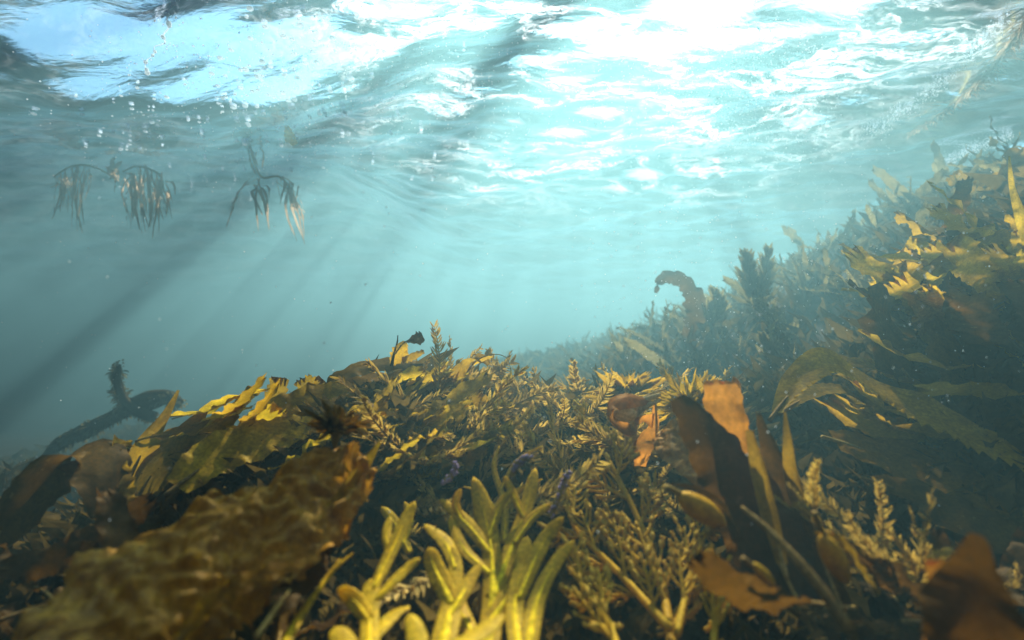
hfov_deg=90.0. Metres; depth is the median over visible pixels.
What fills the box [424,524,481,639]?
bladder wrack
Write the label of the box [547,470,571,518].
coralline weed
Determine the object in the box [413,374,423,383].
kelp frond
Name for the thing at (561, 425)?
feathery weed
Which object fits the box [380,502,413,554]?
bladder wrack
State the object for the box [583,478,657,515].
feathery weed
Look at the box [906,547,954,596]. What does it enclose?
feathery weed
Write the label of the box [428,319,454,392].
feathery weed
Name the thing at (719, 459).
kelp frond
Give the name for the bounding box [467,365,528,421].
feathery weed
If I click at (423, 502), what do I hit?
feathery weed
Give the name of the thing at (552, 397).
feathery weed
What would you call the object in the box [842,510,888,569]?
feathery weed
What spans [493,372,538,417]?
feathery weed
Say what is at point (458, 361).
kelp frond
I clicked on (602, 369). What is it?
feathery weed
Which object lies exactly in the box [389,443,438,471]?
feathery weed
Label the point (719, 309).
tall weed
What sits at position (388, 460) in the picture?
kelp frond
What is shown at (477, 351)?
feathery weed
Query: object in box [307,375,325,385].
kelp frond
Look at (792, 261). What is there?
kelp tuft
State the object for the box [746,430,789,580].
kelp frond
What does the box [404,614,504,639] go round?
bladder wrack
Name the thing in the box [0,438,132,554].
kelp frond
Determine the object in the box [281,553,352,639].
bladder wrack
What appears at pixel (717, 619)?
branching weed
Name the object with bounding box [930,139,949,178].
kelp frond
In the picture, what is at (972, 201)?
kelp tuft
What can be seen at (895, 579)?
kelp frond
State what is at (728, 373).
feathery weed
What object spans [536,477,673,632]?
branching weed
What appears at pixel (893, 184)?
kelp frond
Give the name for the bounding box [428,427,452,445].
feathery weed
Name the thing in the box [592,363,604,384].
feathery weed
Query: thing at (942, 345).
kelp frond
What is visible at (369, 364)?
feathery weed
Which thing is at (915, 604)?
kelp frond
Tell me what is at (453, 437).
feathery weed
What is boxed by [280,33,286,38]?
air bubble
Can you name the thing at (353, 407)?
kelp frond
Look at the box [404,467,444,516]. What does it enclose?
feathery weed
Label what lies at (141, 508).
kelp frond
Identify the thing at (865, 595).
kelp frond
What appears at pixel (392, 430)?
kelp frond
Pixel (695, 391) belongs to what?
weed tuft
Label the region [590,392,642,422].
feathery weed
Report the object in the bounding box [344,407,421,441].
kelp frond
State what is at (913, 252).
kelp frond
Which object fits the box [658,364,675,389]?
feathery weed
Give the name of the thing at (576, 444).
feathery weed
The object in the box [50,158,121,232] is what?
drift weed
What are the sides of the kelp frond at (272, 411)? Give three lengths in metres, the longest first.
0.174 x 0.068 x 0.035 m
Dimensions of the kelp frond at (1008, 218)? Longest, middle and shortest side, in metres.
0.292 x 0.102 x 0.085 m
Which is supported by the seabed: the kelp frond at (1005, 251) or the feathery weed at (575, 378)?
the kelp frond at (1005, 251)
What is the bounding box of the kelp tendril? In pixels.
[466,354,509,373]
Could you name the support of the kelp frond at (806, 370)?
on the weed turf
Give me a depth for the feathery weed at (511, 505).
0.69 m
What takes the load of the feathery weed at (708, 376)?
on the weed turf
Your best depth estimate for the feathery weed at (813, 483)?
0.51 m
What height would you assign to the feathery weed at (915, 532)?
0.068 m
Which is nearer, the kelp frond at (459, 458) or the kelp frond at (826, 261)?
the kelp frond at (459, 458)
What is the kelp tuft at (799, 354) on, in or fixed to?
on the seabed
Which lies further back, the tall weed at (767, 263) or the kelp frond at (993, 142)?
the tall weed at (767, 263)
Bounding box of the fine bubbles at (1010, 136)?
[8,0,1019,253]
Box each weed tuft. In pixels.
[292,399,373,448]
[554,374,594,394]
[583,369,666,409]
[594,385,624,404]
[641,368,714,421]
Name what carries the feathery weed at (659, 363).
on the weed turf
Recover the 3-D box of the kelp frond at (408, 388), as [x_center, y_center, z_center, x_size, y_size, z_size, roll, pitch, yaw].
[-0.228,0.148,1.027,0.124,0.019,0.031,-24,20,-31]
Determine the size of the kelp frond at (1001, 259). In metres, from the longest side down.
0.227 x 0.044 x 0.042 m
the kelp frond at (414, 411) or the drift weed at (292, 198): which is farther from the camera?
the drift weed at (292, 198)
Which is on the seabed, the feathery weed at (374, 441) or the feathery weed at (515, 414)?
the feathery weed at (374, 441)
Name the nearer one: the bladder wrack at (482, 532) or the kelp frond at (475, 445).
the bladder wrack at (482, 532)
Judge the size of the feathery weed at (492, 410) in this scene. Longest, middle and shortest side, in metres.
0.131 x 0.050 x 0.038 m
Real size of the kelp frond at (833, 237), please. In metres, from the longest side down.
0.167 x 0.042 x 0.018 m
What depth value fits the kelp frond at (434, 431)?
0.86 m
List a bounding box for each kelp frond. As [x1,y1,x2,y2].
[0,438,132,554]
[0,540,101,580]
[0,543,52,599]
[0,587,62,622]
[0,599,27,639]
[11,439,377,639]
[41,490,161,549]
[94,487,139,549]
[112,434,137,504]
[129,390,179,476]
[134,412,207,495]
[135,401,247,441]
[155,388,269,419]
[163,414,322,496]
[168,417,254,455]
[171,558,307,639]
[172,394,240,419]
[190,374,266,425]
[193,386,259,444]
[223,405,253,417]
[226,379,279,428]
[246,381,368,415]
[247,401,287,420]
[250,434,343,478]
[251,442,332,477]
[253,539,342,639]
[265,376,288,397]
[267,599,304,639]
[286,439,367,449]
[291,433,356,450]
[294,374,312,388]
[294,585,385,636]
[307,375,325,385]
[308,409,368,439]
[315,371,402,407]
[316,357,427,409]
[326,442,379,506]
[341,398,389,438]
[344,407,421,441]
[348,408,400,422]
[349,405,358,411]
[353,395,390,415]
[363,395,474,455]
[363,411,388,420]
[370,374,398,402]
[370,442,417,473]
[372,371,401,396]
[374,417,447,476]
[374,433,416,458]
[375,426,394,456]
[376,436,419,472]
[378,457,463,483]
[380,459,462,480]
[388,387,416,403]
[391,428,449,443]
[396,368,492,429]
[397,380,445,396]
[398,404,447,426]
[399,364,448,387]
[399,365,426,382]
[403,378,423,394]
[408,400,472,433]
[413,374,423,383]
[418,381,432,389]
[423,378,454,394]
[427,436,497,458]
[429,354,489,402]
[431,419,512,450]
[432,444,489,481]
[444,372,470,390]
[452,357,463,368]
[453,427,488,452]
[465,390,487,416]
[466,346,492,376]
[466,398,515,419]
[467,375,476,380]
[624,337,679,371]
[633,399,658,466]
[641,299,654,341]
[652,419,702,488]
[654,270,706,342]
[664,306,675,317]
[670,395,822,632]
[672,310,684,325]
[684,545,827,615]
[703,376,759,453]
[722,275,742,295]
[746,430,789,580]
[755,409,850,614]
[768,347,1023,471]
[777,383,877,415]
[779,254,788,283]
[781,224,814,249]
[782,412,818,541]
[784,605,857,619]
[787,226,802,258]
[808,601,891,639]
[814,394,955,443]
[814,620,840,639]
[820,246,830,294]
[820,429,1023,518]
[827,208,856,250]
[828,227,838,247]
[833,373,940,399]
[834,389,913,422]
[837,538,923,601]
[838,243,893,263]
[839,244,897,282]
[840,355,947,398]
[841,287,867,296]
[845,376,915,421]
[846,278,912,326]
[846,402,960,443]
[850,236,882,248]
[851,573,899,602]
[854,627,922,639]
[857,281,925,390]
[857,328,982,370]
[861,474,1017,553]
[863,592,872,616]
[865,203,877,227]
[867,178,894,205]
[871,251,927,262]
[872,165,912,198]
[876,197,884,211]
[876,590,922,625]
[881,271,925,312]
[891,262,920,268]
[892,268,916,278]
[893,247,919,267]
[894,211,937,240]
[899,261,928,281]
[900,618,922,624]
[901,236,928,258]
[902,283,946,343]
[905,200,930,243]
[907,599,920,610]
[912,168,948,204]
[913,285,944,312]
[914,381,1023,399]
[917,532,1023,639]
[918,240,953,271]
[919,256,928,268]
[919,269,951,287]
[922,255,948,280]
[923,557,944,639]
[924,315,966,395]
[925,203,975,233]
[926,180,1002,250]
[929,527,951,560]
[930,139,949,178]
[931,161,948,185]
[931,264,942,275]
[936,176,973,243]
[936,233,1009,310]
[937,232,982,241]
[938,271,972,293]
[941,287,1009,351]
[944,153,968,184]
[945,166,1023,192]
[946,162,980,170]
[959,291,1023,345]
[964,231,978,238]
[971,149,981,168]
[973,159,999,171]
[974,223,996,238]
[977,229,1023,248]
[981,242,1023,279]
[982,147,1023,188]
[988,136,1007,152]
[989,116,1009,148]
[997,522,1023,589]
[1000,245,1011,255]
[1004,205,1023,252]
[1006,249,1023,281]
[1007,584,1023,605]
[1008,156,1023,244]
[1010,230,1023,257]
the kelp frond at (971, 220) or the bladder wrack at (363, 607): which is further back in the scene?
the kelp frond at (971, 220)
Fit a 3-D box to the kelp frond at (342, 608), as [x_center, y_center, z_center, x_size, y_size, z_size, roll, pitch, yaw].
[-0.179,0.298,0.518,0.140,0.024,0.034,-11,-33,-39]
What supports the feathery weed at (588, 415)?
on the weed turf
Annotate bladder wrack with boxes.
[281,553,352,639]
[328,501,419,639]
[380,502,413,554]
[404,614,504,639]
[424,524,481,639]
[440,468,550,639]
[463,445,542,543]
[505,517,574,639]
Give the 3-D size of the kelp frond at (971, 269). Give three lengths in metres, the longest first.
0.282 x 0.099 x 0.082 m
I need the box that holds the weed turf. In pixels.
[0,144,1023,639]
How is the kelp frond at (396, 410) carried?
on the weed turf
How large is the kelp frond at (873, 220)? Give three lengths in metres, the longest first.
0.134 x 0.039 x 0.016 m
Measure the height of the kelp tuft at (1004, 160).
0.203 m
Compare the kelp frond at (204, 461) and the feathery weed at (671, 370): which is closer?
the kelp frond at (204, 461)
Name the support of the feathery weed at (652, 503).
on the weed turf
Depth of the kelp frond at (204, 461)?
0.79 m
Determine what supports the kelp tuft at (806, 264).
on the seabed
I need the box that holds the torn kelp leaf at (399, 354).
[389,331,424,365]
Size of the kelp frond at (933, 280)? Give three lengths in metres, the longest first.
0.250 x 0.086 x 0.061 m
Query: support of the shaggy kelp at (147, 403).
on the seabed
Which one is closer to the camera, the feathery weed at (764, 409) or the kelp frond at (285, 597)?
the kelp frond at (285, 597)
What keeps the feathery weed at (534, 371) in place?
on the weed turf
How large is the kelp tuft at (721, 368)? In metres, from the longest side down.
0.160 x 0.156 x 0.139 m
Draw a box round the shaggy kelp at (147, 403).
[42,359,187,454]
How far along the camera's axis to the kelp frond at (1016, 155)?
1.56 m
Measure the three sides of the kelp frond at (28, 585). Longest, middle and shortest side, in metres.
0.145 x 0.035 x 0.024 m
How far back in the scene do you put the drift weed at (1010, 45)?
1.82 m
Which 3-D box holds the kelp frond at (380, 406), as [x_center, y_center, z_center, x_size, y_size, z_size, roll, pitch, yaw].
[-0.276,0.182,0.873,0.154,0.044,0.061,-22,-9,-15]
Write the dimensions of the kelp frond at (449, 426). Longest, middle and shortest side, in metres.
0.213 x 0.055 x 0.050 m
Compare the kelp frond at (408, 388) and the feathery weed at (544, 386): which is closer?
the kelp frond at (408, 388)
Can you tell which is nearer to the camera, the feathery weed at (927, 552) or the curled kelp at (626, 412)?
the feathery weed at (927, 552)
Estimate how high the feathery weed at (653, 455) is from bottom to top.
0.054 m
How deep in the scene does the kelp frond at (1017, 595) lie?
0.51 m
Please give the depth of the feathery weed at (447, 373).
1.08 m
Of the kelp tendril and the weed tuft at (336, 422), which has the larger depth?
the kelp tendril
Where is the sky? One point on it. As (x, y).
(64, 29)
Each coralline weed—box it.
[441,461,458,484]
[509,454,533,477]
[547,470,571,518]
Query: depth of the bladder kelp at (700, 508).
0.49 m
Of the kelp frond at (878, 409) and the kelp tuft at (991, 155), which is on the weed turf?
the kelp tuft at (991, 155)
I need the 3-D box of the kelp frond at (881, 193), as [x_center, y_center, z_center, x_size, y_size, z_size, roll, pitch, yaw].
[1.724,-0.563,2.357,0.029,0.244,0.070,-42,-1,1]
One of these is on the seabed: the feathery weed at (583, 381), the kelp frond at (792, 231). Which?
the kelp frond at (792, 231)
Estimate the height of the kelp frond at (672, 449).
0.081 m
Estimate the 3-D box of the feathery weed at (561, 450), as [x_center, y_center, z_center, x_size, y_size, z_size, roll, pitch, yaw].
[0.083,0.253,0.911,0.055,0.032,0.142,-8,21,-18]
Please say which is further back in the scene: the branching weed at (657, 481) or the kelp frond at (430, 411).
the kelp frond at (430, 411)
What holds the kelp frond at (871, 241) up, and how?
on the weed turf
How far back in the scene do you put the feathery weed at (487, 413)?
0.96 m
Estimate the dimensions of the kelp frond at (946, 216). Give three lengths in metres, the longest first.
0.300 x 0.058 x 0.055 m
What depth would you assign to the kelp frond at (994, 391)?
0.88 m
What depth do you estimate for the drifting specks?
0.98 m
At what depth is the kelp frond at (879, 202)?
2.62 m
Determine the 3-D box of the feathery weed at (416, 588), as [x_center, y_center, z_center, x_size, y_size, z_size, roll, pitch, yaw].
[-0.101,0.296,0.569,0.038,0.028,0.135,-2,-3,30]
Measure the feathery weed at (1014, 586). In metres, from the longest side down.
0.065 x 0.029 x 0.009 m
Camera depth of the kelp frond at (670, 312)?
2.54 m
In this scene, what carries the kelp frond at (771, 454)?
on the weed turf
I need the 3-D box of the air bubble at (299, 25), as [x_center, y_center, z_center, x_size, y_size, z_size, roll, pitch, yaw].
[-0.673,-0.935,1.625,0.022,0.013,0.022,-1,-3,22]
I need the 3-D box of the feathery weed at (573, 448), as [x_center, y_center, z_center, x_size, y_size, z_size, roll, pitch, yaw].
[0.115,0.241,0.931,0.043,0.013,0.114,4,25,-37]
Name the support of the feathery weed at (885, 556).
on the weed turf
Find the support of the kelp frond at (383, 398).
on the weed turf
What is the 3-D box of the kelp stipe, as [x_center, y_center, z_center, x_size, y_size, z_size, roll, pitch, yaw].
[0.236,0.207,0.432,0.012,0.078,0.089,3,-4,-41]
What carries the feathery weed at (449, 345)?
on the weed turf
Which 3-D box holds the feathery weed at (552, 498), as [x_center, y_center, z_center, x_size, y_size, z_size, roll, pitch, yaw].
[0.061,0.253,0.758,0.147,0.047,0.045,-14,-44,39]
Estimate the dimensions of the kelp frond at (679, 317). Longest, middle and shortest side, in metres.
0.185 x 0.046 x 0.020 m
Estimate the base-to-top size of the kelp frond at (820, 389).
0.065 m
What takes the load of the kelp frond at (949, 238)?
on the weed turf
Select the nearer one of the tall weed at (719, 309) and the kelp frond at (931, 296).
the kelp frond at (931, 296)
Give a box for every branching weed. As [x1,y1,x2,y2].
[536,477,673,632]
[558,530,622,639]
[572,398,633,482]
[578,429,690,639]
[635,470,671,530]
[662,514,720,637]
[699,545,736,639]
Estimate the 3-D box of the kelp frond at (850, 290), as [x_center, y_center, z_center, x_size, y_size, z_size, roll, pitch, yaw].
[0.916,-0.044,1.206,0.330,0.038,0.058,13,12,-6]
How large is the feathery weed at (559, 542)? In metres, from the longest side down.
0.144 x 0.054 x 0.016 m
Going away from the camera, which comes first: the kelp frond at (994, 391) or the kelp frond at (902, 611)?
the kelp frond at (902, 611)
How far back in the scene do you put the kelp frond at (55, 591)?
0.58 m
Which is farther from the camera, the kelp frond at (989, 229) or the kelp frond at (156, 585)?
the kelp frond at (989, 229)
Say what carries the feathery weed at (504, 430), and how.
on the seabed
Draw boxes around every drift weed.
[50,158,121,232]
[120,164,175,237]
[226,147,304,242]
[905,8,1023,140]
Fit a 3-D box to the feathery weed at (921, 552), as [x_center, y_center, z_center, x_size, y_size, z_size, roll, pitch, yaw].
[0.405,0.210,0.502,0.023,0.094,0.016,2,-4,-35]
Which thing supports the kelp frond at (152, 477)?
on the seabed
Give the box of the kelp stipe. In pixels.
[740,506,854,632]
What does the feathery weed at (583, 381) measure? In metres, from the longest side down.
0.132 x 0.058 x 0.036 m
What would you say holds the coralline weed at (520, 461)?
on the bladder wrack at (482, 532)
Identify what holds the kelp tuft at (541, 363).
on the seabed
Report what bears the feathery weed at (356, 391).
on the weed turf
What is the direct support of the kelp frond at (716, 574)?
on the weed turf
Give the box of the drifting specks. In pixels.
[1,154,1005,532]
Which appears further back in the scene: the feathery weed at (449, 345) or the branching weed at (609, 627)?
the feathery weed at (449, 345)
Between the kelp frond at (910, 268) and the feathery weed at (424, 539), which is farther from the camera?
the kelp frond at (910, 268)
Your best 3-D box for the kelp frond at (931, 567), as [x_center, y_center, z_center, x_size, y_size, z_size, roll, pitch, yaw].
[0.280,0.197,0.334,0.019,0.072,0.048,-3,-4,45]
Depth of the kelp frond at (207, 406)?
0.90 m
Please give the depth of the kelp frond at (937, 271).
1.23 m
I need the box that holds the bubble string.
[143,0,176,74]
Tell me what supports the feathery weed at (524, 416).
on the weed turf
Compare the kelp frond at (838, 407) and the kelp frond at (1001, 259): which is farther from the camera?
the kelp frond at (1001, 259)
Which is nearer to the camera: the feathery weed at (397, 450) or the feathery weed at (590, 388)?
the feathery weed at (397, 450)
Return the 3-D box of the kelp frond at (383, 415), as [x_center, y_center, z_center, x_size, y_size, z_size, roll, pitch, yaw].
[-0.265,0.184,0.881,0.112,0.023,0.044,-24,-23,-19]
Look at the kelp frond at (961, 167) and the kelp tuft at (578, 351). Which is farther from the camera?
the kelp tuft at (578, 351)
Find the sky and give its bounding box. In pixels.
[0,0,1023,369]
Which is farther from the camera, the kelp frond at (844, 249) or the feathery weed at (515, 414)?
the kelp frond at (844, 249)
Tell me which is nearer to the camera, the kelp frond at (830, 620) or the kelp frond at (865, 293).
the kelp frond at (830, 620)
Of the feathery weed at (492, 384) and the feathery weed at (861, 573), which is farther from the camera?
the feathery weed at (492, 384)
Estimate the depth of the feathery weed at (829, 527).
0.55 m
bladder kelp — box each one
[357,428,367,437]
[664,483,739,532]
[740,556,775,586]
[811,510,880,593]
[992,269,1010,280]
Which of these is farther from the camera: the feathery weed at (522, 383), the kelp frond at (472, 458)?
the feathery weed at (522, 383)
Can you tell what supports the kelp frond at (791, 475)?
on the kelp frond at (771, 454)
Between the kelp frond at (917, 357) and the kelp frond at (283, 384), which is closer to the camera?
the kelp frond at (917, 357)
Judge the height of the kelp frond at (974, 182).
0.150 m
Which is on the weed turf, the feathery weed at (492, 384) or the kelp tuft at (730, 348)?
the feathery weed at (492, 384)
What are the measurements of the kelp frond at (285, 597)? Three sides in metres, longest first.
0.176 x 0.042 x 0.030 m
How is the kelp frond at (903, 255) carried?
on the weed turf
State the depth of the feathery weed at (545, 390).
1.20 m
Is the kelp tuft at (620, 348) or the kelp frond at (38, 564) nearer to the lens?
the kelp frond at (38, 564)
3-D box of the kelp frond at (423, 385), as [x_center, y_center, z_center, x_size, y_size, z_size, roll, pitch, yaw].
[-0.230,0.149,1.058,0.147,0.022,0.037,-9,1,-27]
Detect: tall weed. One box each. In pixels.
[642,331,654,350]
[702,284,732,327]
[727,248,768,306]
[749,295,798,342]
[750,242,780,301]
[755,330,781,366]
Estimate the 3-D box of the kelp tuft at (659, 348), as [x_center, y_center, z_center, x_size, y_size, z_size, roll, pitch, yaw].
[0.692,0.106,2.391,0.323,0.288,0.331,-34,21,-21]
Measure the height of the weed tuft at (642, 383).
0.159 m
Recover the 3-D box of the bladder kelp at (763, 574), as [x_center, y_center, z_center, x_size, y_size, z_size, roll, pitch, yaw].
[0.202,0.206,0.420,0.029,0.025,0.008,0,-3,0]
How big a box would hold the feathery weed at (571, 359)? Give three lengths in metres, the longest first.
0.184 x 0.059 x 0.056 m
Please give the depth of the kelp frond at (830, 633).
0.48 m
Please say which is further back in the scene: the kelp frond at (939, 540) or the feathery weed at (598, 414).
the feathery weed at (598, 414)
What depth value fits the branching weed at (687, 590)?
0.55 m
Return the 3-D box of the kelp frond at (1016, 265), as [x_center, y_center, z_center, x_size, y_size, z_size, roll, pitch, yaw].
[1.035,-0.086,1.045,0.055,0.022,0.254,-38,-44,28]
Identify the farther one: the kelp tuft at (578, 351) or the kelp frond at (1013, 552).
the kelp tuft at (578, 351)
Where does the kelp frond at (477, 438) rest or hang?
on the weed turf
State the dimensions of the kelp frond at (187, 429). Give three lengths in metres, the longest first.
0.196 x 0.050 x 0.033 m
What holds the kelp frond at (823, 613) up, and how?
on the weed turf
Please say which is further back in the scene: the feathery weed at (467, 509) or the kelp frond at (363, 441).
the kelp frond at (363, 441)
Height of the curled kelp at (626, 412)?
0.113 m
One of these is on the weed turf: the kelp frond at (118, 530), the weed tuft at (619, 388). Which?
the kelp frond at (118, 530)
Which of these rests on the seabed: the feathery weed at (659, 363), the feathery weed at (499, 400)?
the feathery weed at (499, 400)
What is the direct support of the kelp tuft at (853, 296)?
on the seabed
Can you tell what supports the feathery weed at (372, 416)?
on the weed turf
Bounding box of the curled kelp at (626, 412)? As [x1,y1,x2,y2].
[607,388,665,456]
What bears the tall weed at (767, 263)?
on the weed turf
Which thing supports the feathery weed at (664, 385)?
on the weed turf
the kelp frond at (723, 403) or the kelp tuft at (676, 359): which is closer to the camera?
the kelp frond at (723, 403)
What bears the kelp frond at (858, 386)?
on the weed turf
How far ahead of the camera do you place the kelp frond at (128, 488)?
0.72 m
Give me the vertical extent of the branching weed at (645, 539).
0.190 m
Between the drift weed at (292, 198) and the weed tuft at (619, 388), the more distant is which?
the drift weed at (292, 198)
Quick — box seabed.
[0,193,1023,639]
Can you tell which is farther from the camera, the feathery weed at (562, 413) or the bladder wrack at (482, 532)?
the feathery weed at (562, 413)
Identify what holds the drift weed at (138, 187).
hanging from the water surface
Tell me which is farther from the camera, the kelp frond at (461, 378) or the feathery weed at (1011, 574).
the kelp frond at (461, 378)
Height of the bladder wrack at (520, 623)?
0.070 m
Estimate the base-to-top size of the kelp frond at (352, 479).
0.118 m
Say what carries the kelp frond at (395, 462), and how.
on the weed turf
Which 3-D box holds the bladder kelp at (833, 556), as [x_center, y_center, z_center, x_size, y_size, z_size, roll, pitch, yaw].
[0.291,0.203,0.444,0.069,0.077,0.021,0,-3,-9]
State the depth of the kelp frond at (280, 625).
0.48 m
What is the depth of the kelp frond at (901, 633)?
0.51 m
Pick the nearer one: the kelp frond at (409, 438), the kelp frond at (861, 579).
the kelp frond at (861, 579)
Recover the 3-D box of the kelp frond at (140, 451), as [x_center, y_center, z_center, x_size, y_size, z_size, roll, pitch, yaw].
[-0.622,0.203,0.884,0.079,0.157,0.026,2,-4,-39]
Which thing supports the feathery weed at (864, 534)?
on the seabed
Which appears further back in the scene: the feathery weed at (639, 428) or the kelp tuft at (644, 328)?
the kelp tuft at (644, 328)
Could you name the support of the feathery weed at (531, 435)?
on the weed turf
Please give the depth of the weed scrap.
1.90 m
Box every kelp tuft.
[495,352,517,361]
[504,349,530,362]
[530,356,545,375]
[532,350,552,357]
[550,346,591,378]
[570,330,589,346]
[574,343,592,362]
[591,328,608,341]
[602,323,640,360]
[608,321,617,336]
[615,298,682,355]
[616,321,639,337]
[629,304,671,333]
[634,307,663,325]
[661,347,694,365]
[704,359,736,381]
[706,318,759,362]
[767,255,835,296]
[773,240,822,289]
[779,341,804,359]
[787,251,799,274]
[798,265,872,305]
[866,189,907,217]
[870,175,911,211]
[947,172,1006,216]
[966,132,1022,170]
[987,129,1023,165]
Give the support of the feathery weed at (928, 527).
on the seabed
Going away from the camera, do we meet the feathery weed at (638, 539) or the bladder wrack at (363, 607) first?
the bladder wrack at (363, 607)
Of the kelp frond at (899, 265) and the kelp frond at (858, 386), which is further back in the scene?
the kelp frond at (899, 265)
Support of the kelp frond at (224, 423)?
on the weed turf
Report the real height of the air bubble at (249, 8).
0.013 m
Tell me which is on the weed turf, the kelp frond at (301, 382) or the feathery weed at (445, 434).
the kelp frond at (301, 382)
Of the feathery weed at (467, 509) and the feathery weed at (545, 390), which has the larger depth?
the feathery weed at (545, 390)
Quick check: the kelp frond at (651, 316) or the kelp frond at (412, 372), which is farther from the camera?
the kelp frond at (651, 316)
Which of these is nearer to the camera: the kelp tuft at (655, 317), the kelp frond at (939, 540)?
the kelp frond at (939, 540)
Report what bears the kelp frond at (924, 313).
on the weed turf
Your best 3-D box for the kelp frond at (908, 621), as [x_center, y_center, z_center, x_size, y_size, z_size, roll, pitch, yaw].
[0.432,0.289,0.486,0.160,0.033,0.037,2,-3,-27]
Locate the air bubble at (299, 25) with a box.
[296,22,303,27]
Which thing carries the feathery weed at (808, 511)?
on the feathery weed
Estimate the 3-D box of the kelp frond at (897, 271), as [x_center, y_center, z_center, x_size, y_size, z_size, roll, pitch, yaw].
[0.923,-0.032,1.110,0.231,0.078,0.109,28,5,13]
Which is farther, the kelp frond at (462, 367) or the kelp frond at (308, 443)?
the kelp frond at (462, 367)
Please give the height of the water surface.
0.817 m
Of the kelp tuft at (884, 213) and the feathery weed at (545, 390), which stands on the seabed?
the kelp tuft at (884, 213)
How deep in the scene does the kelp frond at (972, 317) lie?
0.92 m
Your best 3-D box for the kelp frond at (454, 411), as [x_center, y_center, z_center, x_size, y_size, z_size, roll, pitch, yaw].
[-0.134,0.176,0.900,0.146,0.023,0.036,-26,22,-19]
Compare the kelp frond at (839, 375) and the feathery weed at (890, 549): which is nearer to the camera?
the feathery weed at (890, 549)
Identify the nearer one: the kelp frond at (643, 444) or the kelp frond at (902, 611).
the kelp frond at (902, 611)
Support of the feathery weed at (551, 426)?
on the weed turf
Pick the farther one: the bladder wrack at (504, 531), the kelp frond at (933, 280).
the kelp frond at (933, 280)
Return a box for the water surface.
[0,0,1023,326]
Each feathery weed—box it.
[329,375,400,425]
[345,414,390,451]
[355,395,399,449]
[361,358,412,402]
[373,473,462,488]
[375,520,451,547]
[379,566,429,607]
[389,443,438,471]
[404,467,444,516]
[407,428,488,478]
[411,415,457,442]
[413,494,451,517]
[415,387,450,409]
[426,495,498,528]
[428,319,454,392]
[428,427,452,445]
[436,367,458,381]
[436,449,478,468]
[447,335,454,368]
[454,344,482,367]
[457,399,509,431]
[461,412,518,439]
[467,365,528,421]
[467,406,506,420]
[467,412,525,466]
[469,352,474,374]
[469,494,580,523]
[471,406,511,413]
[473,354,518,385]
[478,377,506,391]
[479,419,521,481]
[482,392,534,418]
[485,347,500,384]
[485,350,512,393]
[492,356,514,408]
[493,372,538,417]
[497,385,510,414]
[498,382,565,419]
[498,402,535,438]
[502,375,528,400]
[514,412,529,451]
[514,448,610,516]
[519,419,568,482]
[520,371,530,386]
[523,381,556,403]
[527,381,568,416]
[527,500,568,544]
[529,366,547,395]
[530,409,549,423]
[532,416,575,435]
[538,380,559,394]
[538,471,589,500]
[545,396,579,503]
[549,437,574,472]
[550,392,558,406]
[550,437,614,462]
[551,520,587,547]
[554,386,571,403]
[557,398,569,421]
[562,433,584,466]
[565,385,604,410]
[566,357,573,392]
[567,360,585,400]
[567,413,633,465]
[570,377,589,391]
[570,431,623,447]
[572,405,610,429]
[577,385,597,398]
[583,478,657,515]
[584,367,616,420]
[587,467,611,503]
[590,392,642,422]
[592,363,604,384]
[598,362,612,375]
[608,446,659,470]
[616,422,647,440]
[616,524,667,544]
[630,455,651,490]
[630,469,665,517]
[639,408,663,425]
[643,460,679,478]
[649,463,673,496]
[652,484,689,525]
[655,359,667,376]
[655,368,691,390]
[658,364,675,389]
[668,365,673,385]
[689,370,714,386]
[722,369,730,381]
[747,405,799,414]
[773,495,825,530]
[787,482,829,532]
[793,501,867,552]
[801,480,848,524]
[804,458,821,509]
[838,522,911,578]
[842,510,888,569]
[842,528,873,586]
[844,517,906,568]
[850,567,872,579]
[872,477,895,557]
[880,549,914,599]
[882,545,909,561]
[883,523,920,580]
[892,550,925,575]
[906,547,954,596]
[908,503,919,552]
[912,488,935,579]
[915,524,929,579]
[918,542,932,560]
[1003,566,1021,580]
[1008,579,1021,591]
[1013,560,1022,609]
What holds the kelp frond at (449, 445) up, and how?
on the weed turf
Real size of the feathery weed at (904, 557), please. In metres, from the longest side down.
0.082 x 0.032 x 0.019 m
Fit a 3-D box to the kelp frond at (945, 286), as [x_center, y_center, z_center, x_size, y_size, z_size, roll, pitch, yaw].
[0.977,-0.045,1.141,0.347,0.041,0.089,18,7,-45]
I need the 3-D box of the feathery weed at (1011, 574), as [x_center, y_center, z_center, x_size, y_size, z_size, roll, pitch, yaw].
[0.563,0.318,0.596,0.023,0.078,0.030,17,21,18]
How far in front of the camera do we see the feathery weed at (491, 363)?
1.30 m
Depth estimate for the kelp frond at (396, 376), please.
1.03 m
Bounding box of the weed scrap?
[284,126,296,145]
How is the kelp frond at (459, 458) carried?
on the seabed
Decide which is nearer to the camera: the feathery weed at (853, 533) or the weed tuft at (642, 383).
the feathery weed at (853, 533)
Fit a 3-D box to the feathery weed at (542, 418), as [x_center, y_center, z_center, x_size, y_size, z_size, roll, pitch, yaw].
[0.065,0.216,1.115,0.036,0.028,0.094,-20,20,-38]
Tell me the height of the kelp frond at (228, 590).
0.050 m
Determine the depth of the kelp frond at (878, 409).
0.98 m
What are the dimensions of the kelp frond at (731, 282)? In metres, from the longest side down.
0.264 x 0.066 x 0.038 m
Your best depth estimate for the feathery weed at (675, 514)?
0.72 m
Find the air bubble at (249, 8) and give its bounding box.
[246,6,252,11]
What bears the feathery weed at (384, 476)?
on the seabed

